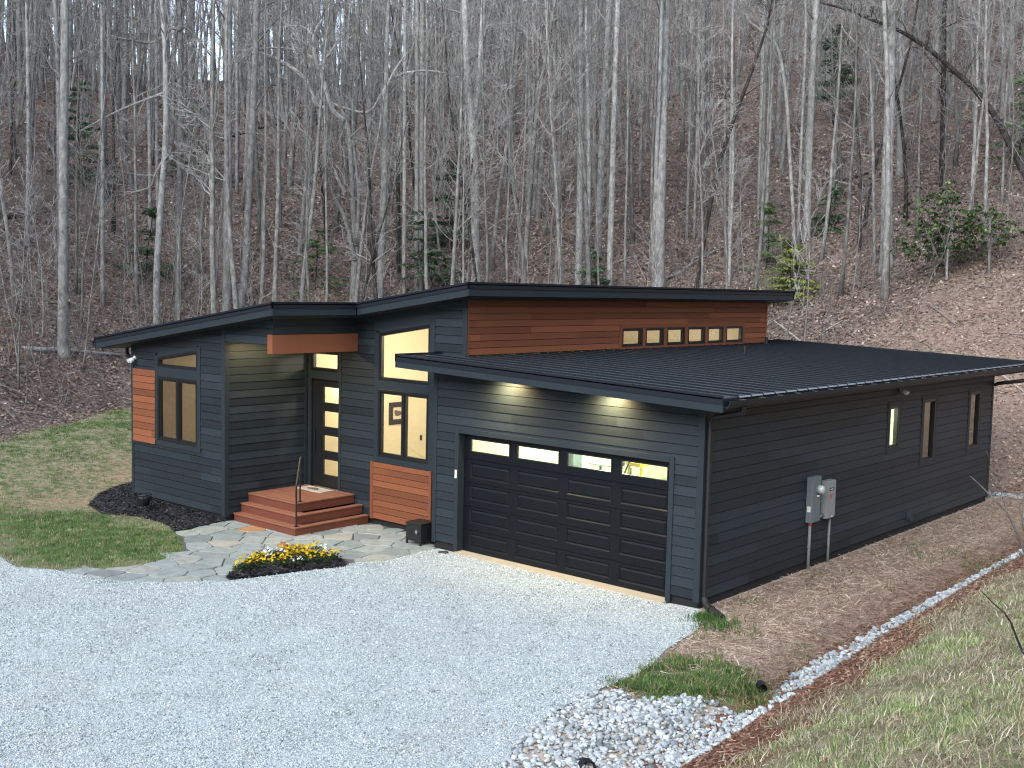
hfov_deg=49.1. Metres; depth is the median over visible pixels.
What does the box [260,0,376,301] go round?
bare tree
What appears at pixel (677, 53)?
bare tree
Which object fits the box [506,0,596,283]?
bare tree
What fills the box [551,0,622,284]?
bare tree
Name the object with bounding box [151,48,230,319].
bare tree
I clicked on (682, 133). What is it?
bare tree
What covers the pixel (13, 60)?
bare tree
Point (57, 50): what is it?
bare tree
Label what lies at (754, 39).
bare tree
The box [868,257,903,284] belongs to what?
fallen log
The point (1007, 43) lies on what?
bare tree
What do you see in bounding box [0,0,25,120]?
bare tree
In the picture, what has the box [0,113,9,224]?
bare sapling
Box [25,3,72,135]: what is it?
bare tree
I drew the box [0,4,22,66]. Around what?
bare tree
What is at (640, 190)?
bare tree
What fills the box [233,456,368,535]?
wooden steps
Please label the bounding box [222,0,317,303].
bare tree
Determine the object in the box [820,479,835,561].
breaker box
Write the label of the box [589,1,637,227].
bare tree
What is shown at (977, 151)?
bare tree
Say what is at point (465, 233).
bare tree
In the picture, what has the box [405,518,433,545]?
storage box
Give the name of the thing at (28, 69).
bare tree
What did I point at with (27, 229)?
bare sapling
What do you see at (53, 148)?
bare sapling
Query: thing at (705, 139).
bare tree
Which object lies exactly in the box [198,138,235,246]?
bare sapling
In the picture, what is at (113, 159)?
bare tree
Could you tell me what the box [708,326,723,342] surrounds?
window
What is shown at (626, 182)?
bare tree
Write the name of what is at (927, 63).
bare tree
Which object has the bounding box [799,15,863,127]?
hemlock
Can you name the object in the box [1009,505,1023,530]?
bare sapling
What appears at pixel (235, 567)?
pansy
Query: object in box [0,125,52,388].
bare sapling
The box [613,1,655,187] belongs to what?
bare tree
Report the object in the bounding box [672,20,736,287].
bare tree
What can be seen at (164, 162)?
bare tree
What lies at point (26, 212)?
bare sapling
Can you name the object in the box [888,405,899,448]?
window
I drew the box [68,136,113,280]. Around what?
bare sapling
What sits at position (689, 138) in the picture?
bare tree
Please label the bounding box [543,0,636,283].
bare tree
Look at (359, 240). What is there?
bare sapling
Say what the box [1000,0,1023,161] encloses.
bare tree
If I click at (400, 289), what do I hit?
undergrowth
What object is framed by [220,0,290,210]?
bare tree
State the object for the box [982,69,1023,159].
hemlock
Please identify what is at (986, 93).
bare tree
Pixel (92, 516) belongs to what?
lawn grass
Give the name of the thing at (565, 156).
bare tree
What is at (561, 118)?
bare tree
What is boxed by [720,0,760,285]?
bare tree
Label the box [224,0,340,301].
bare tree
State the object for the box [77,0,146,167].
bare tree
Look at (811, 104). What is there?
bare tree
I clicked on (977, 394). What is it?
window
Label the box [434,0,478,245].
bare tree
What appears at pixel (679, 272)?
fallen log
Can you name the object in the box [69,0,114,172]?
bare tree
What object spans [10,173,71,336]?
bare sapling
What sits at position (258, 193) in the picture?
bare tree
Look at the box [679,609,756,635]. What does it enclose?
grass clump
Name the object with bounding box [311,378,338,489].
front door
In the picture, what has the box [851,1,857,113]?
bare tree
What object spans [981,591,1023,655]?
bare sapling
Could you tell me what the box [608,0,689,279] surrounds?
bare tree
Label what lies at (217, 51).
sky
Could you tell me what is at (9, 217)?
fallen log
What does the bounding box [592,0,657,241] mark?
bare tree
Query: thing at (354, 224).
bare tree
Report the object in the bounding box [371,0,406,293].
bare tree
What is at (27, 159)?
bare sapling
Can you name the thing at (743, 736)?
bark mulch
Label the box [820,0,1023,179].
bare tree
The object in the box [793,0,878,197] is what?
bare tree
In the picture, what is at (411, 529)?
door
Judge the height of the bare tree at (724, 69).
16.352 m
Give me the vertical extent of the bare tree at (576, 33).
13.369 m
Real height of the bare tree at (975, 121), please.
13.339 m
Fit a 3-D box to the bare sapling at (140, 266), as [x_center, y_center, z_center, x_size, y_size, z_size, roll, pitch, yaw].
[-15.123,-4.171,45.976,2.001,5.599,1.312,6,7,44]
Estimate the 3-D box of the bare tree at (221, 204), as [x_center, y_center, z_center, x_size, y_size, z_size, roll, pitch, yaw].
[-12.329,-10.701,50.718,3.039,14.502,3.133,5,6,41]
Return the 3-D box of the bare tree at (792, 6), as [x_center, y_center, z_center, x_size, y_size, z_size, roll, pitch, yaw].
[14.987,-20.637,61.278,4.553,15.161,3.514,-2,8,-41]
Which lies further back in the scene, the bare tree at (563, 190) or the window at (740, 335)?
the bare tree at (563, 190)
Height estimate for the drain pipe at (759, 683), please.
0.140 m
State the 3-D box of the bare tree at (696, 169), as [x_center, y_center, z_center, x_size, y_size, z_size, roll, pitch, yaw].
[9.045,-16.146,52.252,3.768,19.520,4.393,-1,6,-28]
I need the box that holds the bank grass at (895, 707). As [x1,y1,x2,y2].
[723,586,1023,767]
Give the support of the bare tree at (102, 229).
on the ground at (120, 472)
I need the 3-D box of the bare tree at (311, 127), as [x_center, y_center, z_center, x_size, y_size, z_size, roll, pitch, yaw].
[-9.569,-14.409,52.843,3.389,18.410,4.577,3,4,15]
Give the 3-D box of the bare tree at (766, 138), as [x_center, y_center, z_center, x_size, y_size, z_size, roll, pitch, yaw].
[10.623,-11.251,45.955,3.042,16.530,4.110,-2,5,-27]
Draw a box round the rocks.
[501,490,1023,767]
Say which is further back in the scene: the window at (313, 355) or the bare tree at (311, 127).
the bare tree at (311, 127)
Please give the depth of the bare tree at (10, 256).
42.52 m
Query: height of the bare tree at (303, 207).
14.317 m
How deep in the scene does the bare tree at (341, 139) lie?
57.66 m
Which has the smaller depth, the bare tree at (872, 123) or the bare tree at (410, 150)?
the bare tree at (872, 123)
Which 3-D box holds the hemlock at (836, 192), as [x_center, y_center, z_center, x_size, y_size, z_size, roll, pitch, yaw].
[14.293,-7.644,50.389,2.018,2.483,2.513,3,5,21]
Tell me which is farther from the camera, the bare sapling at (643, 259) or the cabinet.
the bare sapling at (643, 259)
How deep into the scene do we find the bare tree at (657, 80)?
55.29 m
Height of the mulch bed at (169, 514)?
0.086 m
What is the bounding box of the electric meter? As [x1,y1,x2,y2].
[805,475,825,570]
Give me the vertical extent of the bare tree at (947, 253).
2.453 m
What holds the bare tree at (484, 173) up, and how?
on the ground at (120, 472)
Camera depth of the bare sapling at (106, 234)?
50.02 m
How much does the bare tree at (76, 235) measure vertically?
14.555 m
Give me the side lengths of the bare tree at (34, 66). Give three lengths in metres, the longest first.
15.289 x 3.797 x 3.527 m
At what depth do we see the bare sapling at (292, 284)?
44.12 m
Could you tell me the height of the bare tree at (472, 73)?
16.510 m
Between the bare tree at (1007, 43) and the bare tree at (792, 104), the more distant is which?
the bare tree at (792, 104)
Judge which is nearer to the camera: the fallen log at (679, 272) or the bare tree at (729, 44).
the fallen log at (679, 272)
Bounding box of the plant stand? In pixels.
[137,493,151,511]
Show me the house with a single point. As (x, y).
(726, 420)
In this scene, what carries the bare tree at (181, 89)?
on the ground at (120, 472)
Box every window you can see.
[157,351,196,370]
[157,376,196,446]
[311,352,338,372]
[378,389,428,463]
[379,324,429,384]
[622,328,642,346]
[646,328,663,345]
[667,327,684,344]
[688,327,705,343]
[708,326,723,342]
[726,326,742,342]
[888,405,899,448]
[921,398,935,462]
[968,391,980,448]
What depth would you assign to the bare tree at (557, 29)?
49.10 m
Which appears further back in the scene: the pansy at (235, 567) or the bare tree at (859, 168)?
the bare tree at (859, 168)
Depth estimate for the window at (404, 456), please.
23.92 m
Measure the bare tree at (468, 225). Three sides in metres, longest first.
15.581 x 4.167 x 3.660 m
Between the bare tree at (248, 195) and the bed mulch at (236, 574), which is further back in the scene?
the bare tree at (248, 195)
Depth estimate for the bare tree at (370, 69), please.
54.75 m
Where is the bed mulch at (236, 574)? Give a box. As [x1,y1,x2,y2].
[225,550,346,578]
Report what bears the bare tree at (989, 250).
on the ground at (120, 472)
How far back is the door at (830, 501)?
21.72 m
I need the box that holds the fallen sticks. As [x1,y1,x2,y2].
[0,93,1023,474]
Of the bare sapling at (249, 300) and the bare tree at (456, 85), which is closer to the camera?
the bare sapling at (249, 300)
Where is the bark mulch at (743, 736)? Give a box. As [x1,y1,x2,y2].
[677,554,1023,767]
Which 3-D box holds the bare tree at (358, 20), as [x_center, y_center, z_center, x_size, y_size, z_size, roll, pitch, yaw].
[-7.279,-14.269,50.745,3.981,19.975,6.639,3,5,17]
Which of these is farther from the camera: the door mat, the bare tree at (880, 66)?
the bare tree at (880, 66)
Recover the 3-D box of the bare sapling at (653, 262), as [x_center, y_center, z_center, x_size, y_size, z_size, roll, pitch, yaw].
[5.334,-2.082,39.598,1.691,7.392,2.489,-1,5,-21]
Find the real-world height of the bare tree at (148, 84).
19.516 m
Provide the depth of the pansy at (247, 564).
20.14 m
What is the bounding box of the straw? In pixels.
[597,485,1023,711]
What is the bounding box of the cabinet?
[569,453,581,466]
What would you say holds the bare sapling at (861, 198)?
on the ground at (120, 472)
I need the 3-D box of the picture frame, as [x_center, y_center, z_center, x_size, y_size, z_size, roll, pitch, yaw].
[-2.854,0.728,28.022,0.020,0.560,0.600,5,6,41]
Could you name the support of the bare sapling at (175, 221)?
on the ground at (120, 472)
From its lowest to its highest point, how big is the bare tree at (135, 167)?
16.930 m
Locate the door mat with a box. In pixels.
[297,485,333,492]
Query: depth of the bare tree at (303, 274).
47.41 m
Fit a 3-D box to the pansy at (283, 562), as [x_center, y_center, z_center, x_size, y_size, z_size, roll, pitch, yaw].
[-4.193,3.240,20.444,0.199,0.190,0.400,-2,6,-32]
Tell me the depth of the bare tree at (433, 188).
53.54 m
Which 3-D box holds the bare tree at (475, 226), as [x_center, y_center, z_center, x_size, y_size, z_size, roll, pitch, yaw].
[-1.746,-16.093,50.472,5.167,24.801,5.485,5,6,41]
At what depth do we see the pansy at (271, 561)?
20.42 m
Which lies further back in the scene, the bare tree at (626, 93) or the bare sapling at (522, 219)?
the bare tree at (626, 93)
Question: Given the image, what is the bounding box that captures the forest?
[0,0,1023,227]
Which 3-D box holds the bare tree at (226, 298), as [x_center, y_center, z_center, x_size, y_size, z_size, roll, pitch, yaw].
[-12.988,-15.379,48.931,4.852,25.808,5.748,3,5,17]
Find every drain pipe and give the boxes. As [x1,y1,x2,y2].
[578,757,595,767]
[756,680,766,692]
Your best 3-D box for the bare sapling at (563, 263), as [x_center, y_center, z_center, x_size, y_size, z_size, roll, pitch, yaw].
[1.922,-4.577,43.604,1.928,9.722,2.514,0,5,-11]
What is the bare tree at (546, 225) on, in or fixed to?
on the ground at (120, 472)
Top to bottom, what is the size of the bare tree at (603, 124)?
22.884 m
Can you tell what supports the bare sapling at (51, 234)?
on the ground at (120, 472)
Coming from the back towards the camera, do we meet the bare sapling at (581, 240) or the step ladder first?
the bare sapling at (581, 240)
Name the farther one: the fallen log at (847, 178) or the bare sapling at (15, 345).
the fallen log at (847, 178)
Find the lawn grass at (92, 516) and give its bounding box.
[0,407,205,569]
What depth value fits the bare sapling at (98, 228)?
40.56 m
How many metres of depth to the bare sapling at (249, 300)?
45.62 m
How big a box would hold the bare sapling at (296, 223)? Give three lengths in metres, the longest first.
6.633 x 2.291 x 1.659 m
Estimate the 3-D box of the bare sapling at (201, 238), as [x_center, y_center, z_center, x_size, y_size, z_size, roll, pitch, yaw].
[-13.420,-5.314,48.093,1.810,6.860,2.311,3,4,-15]
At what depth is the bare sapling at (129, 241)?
46.54 m
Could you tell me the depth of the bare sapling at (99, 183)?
51.20 m
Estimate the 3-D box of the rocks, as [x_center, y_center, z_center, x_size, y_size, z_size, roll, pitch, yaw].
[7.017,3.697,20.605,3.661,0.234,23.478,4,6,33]
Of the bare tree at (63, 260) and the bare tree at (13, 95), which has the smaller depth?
the bare tree at (63, 260)
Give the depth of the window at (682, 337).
28.43 m
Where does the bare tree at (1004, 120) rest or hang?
on the ground at (120, 472)
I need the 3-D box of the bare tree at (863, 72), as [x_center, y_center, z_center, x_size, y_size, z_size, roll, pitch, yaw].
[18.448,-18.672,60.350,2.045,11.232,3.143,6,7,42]
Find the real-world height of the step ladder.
1.676 m
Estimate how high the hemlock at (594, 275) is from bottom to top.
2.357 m
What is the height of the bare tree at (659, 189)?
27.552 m
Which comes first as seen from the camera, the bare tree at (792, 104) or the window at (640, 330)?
the window at (640, 330)
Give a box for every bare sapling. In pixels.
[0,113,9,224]
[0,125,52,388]
[0,127,27,373]
[0,162,44,334]
[0,196,23,274]
[3,152,51,325]
[5,95,55,288]
[6,153,56,289]
[10,101,58,226]
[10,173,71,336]
[15,105,88,294]
[33,163,75,310]
[35,191,74,289]
[52,136,78,252]
[67,154,121,368]
[68,109,127,303]
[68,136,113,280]
[83,133,118,246]
[96,135,141,256]
[104,213,138,325]
[105,168,147,318]
[122,213,154,326]
[122,257,153,362]
[151,177,207,322]
[164,150,208,307]
[171,127,208,292]
[182,181,219,313]
[182,211,225,316]
[196,173,246,314]
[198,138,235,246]
[236,230,271,306]
[274,267,307,300]
[287,210,332,301]
[331,161,384,300]
[450,211,490,281]
[510,150,552,282]
[514,239,531,282]
[537,141,589,283]
[556,198,602,284]
[573,133,620,279]
[625,223,661,286]
[636,220,669,286]
[693,143,743,264]
[703,131,765,288]
[723,173,755,284]
[755,126,849,340]
[786,160,840,336]
[838,125,897,301]
[912,0,972,217]
[970,451,1023,552]
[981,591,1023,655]
[983,0,1023,238]
[1005,121,1023,201]
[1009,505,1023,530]
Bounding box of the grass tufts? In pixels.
[593,538,1023,690]
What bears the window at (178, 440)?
in the house
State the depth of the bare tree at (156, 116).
56.30 m
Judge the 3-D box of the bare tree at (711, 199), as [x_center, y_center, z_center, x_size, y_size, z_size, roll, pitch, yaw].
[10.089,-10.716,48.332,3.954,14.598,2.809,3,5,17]
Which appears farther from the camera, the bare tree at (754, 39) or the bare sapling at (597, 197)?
the bare tree at (754, 39)
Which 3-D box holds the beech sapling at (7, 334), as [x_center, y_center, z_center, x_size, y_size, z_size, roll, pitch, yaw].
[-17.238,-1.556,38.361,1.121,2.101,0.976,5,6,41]
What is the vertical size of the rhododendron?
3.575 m
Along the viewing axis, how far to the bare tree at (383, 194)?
51.72 m
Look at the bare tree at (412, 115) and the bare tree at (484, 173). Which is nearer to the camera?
the bare tree at (484, 173)
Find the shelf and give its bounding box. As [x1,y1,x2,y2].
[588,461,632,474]
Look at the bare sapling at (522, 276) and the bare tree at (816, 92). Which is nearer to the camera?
the bare sapling at (522, 276)
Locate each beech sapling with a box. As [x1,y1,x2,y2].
[0,307,23,358]
[913,84,938,129]
[977,119,1002,168]
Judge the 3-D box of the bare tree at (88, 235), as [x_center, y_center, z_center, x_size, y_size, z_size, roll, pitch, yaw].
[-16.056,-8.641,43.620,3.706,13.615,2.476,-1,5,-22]
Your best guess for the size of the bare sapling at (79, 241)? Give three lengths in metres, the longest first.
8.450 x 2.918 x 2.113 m
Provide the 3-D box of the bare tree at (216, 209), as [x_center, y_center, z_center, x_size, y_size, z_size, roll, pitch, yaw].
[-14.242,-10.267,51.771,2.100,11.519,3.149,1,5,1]
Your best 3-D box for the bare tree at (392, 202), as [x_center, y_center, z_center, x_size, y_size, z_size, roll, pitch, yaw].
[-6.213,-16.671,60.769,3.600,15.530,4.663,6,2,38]
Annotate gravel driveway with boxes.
[0,548,701,767]
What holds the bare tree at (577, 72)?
on the ground at (120, 472)
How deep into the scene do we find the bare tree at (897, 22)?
50.74 m
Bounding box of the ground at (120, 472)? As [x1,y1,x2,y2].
[0,0,1023,767]
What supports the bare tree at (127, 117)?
on the ground at (120, 472)
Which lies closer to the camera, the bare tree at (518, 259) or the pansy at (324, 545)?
the pansy at (324, 545)
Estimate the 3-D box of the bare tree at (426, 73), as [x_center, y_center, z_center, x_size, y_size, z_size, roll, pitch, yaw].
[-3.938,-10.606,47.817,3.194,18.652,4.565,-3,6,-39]
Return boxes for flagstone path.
[59,510,437,583]
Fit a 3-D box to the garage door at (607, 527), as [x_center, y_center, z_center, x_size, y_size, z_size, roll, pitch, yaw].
[0.897,2.302,20.585,4.886,2.355,0.068,5,6,41]
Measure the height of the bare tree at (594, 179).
13.216 m
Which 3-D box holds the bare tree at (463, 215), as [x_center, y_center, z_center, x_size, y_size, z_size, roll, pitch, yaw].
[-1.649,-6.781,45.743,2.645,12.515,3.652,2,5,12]
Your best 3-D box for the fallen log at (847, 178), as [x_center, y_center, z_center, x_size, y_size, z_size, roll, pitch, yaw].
[16.575,-10.359,55.688,2.401,1.287,0.725,2,5,4]
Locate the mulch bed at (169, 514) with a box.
[88,482,223,530]
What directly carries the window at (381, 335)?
in the house
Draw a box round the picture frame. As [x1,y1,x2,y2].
[389,402,400,424]
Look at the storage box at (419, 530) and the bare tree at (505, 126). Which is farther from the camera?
the bare tree at (505, 126)
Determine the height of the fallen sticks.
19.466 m
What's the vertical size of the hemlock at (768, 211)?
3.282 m
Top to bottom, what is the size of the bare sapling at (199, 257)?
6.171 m
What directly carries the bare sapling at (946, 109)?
on the ground at (120, 472)
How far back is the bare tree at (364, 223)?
46.41 m
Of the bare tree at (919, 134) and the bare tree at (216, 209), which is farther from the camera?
the bare tree at (216, 209)
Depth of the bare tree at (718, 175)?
42.09 m
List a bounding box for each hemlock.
[40,81,119,196]
[105,207,184,278]
[159,99,233,183]
[279,230,349,295]
[396,206,464,288]
[427,158,483,248]
[577,249,613,285]
[737,202,796,270]
[750,237,822,304]
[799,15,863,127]
[810,186,845,233]
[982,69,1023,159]
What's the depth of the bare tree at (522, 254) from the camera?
46.22 m
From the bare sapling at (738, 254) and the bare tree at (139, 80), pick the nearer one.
the bare sapling at (738, 254)
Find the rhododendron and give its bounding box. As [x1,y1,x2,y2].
[882,180,1023,275]
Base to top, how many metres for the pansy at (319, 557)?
0.176 m
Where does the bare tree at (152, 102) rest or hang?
on the ground at (120, 472)
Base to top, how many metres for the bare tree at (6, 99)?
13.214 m
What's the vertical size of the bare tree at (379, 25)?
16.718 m
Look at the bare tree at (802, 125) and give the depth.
49.55 m
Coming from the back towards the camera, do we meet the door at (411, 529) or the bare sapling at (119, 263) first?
the bare sapling at (119, 263)
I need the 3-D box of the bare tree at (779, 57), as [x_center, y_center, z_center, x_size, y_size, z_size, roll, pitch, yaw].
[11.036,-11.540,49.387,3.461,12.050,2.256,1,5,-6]
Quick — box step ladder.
[626,462,648,475]
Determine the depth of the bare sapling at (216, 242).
48.88 m
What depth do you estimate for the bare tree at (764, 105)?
51.78 m
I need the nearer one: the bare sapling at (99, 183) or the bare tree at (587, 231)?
the bare tree at (587, 231)
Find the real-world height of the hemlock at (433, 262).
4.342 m
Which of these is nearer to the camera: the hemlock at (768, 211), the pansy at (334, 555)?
the pansy at (334, 555)
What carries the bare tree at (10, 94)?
on the ground at (120, 472)
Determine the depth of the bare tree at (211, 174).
43.54 m
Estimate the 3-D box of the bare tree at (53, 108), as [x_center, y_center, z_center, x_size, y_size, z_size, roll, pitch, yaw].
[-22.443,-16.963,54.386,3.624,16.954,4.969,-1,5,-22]
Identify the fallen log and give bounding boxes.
[0,204,70,218]
[23,339,126,356]
[222,113,316,140]
[665,247,720,268]
[665,249,714,278]
[819,162,868,186]
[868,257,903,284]
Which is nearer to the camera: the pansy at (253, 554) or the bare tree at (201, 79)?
the pansy at (253, 554)
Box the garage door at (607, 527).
[463,434,668,596]
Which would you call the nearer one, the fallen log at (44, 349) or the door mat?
the door mat
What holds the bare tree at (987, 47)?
on the ground at (120, 472)
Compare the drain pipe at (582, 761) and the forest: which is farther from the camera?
the forest
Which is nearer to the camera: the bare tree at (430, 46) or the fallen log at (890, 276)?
the fallen log at (890, 276)
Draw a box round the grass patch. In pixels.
[598,647,779,717]
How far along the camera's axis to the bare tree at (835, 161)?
51.69 m
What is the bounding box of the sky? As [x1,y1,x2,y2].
[3,0,440,84]
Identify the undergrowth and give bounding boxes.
[0,29,1023,408]
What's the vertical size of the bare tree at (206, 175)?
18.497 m
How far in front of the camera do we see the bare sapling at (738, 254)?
44.12 m
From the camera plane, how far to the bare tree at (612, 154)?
49.14 m
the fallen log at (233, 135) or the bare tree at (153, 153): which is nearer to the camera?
the bare tree at (153, 153)
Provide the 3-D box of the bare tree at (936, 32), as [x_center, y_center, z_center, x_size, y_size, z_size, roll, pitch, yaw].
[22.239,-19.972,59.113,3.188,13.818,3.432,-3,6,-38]
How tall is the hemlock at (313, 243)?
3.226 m
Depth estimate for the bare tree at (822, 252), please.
47.91 m
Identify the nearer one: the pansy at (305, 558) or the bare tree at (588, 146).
the pansy at (305, 558)
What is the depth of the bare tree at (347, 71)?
63.84 m
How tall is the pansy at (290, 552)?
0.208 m
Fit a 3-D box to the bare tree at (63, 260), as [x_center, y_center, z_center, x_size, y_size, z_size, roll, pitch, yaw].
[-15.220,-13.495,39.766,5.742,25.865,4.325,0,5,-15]
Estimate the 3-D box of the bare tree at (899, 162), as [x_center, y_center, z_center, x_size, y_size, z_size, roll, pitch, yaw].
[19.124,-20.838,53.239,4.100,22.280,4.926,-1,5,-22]
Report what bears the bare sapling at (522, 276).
on the ground at (120, 472)
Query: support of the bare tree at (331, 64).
on the ground at (120, 472)
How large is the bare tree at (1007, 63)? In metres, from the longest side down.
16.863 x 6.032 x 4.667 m
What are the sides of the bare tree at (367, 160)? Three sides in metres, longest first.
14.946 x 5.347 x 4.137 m
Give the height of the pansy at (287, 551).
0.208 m
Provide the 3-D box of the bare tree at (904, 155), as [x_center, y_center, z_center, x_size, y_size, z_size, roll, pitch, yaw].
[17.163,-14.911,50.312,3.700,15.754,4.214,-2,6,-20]
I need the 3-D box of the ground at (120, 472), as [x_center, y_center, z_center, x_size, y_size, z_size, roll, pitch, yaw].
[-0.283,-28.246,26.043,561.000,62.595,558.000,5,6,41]
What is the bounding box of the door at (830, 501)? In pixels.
[826,480,835,517]
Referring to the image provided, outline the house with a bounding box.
[92,282,1023,619]
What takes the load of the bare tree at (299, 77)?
on the ground at (120, 472)
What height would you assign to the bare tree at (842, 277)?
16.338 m
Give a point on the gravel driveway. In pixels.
(398, 759)
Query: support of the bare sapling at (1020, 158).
on the ground at (120, 472)
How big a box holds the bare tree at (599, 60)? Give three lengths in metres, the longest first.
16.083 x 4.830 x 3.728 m
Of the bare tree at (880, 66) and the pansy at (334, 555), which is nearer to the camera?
the pansy at (334, 555)
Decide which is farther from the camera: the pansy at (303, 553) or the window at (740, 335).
the window at (740, 335)
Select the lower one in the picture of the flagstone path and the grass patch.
the grass patch
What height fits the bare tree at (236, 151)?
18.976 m
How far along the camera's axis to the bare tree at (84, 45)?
62.93 m
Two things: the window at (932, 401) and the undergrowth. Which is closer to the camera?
the window at (932, 401)
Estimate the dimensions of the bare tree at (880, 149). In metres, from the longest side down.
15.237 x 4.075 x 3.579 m
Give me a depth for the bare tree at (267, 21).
51.01 m
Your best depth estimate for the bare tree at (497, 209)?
53.81 m
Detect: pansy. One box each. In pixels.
[232,559,243,571]
[238,559,256,569]
[240,553,261,561]
[242,556,258,565]
[253,558,265,566]
[266,556,277,566]
[274,550,288,557]
[278,556,288,564]
[286,549,297,557]
[288,555,302,566]
[296,550,309,557]
[301,552,313,562]
[306,549,316,558]
[309,541,320,551]
[310,553,327,563]
[313,542,330,554]
[322,549,344,558]
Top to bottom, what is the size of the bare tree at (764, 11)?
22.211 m
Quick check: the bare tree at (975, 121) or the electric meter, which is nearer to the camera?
the electric meter
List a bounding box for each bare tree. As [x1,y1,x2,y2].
[0,0,17,158]
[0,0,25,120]
[0,0,37,174]
[0,0,57,312]
[0,0,60,211]
[0,1,32,80]
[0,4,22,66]
[0,15,24,192]
[3,0,137,256]
[19,0,88,205]
[20,0,59,246]
[22,0,99,358]
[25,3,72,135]
[32,0,134,306]
[39,0,117,294]
[49,0,149,327]
[57,0,114,144]
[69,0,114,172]
[75,0,162,233]
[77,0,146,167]
[79,0,180,304]
[80,0,242,324]
[94,3,155,279]
[104,0,210,320]
[108,1,176,193]
[110,0,177,165]
[114,0,157,149]
[117,0,199,233]
[118,0,200,217]
[148,0,264,308]
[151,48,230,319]
[159,0,270,313]
[162,0,262,274]
[172,0,231,311]
[176,36,223,261]
[190,0,223,170]
[200,0,263,294]
[206,0,261,181]
[207,0,281,241]
[209,0,284,192]
[216,8,470,301]
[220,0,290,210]
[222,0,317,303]
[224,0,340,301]
[235,0,328,307]
[236,0,300,293]
[254,0,375,301]
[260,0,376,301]
[269,0,321,196]
[269,1,338,240]
[276,0,346,262]
[288,0,337,254]
[300,22,348,301]
[307,0,369,177]
[307,0,411,207]
[319,0,389,231]
[325,0,407,187]
[328,0,435,301]
[330,0,411,259]
[331,0,426,298]
[332,0,376,114]
[341,0,421,297]
[344,91,434,300]
[356,0,432,200]
[366,0,419,213]
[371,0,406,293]
[377,0,472,289]
[389,11,438,220]
[389,156,400,280]
[392,0,510,281]
[393,0,473,290]
[394,0,457,290]
[401,0,493,281]
[408,1,456,272]
[410,7,450,111]
[413,0,499,284]
[421,0,532,281]
[425,1,496,211]
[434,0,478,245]
[435,62,492,265]
[445,65,504,282]
[448,0,496,187]
[448,19,518,282]
[451,0,570,282]
[458,0,565,270]
[464,0,623,283]
[473,0,568,282]
[476,0,552,238]
[486,0,535,194]
[493,0,552,282]
[494,0,576,282]
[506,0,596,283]
[509,0,616,283]
[515,2,566,237]
[518,1,593,283]
[526,0,637,284]
[538,0,623,210]
[540,1,614,232]
[543,0,593,200]
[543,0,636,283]
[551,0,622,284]
[551,1,611,102]
[552,14,595,242]
[566,4,600,172]
[570,3,636,284]
[577,0,650,220]
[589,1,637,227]
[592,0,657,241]
[594,0,657,261]
[598,0,664,285]
[598,0,673,285]
[601,0,647,152]
[607,0,725,286]
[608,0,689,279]
[609,0,659,199]
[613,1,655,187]
[621,0,698,47]
[622,0,691,185]
[638,1,695,228]
[642,0,719,239]
[669,3,767,288]
[670,0,710,152]
[670,0,746,240]
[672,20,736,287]
[676,0,746,214]
[684,0,753,248]
[694,0,794,287]
[701,0,751,208]
[706,0,753,257]
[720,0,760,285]
[725,0,826,289]
[730,0,804,244]
[735,0,788,43]
[735,7,778,56]
[740,0,828,251]
[745,0,812,233]
[751,0,766,219]
[764,0,847,243]
[768,0,818,187]
[777,0,810,110]
[780,0,842,241]
[781,0,836,140]
[787,0,881,212]
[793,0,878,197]
[796,0,896,261]
[800,0,839,136]
[812,0,898,296]
[812,0,911,274]
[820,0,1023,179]
[821,0,911,252]
[829,0,898,264]
[829,2,879,130]
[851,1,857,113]
[852,0,922,302]
[857,0,952,226]
[861,0,954,218]
[863,0,934,54]
[864,0,911,178]
[872,0,916,132]
[875,7,914,112]
[881,0,921,70]
[894,0,981,238]
[908,0,999,186]
[909,0,961,157]
[911,0,956,129]
[919,0,928,100]
[933,0,998,208]
[938,0,991,210]
[942,223,953,279]
[944,0,1023,251]
[948,0,956,117]
[949,0,998,167]
[954,0,1023,234]
[977,1,1023,84]
[979,0,1023,203]
[981,2,988,93]
[981,215,994,273]
[989,0,1015,141]
[997,0,1023,153]
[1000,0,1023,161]
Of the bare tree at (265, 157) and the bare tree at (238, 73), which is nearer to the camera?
the bare tree at (265, 157)
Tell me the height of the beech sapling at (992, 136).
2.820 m

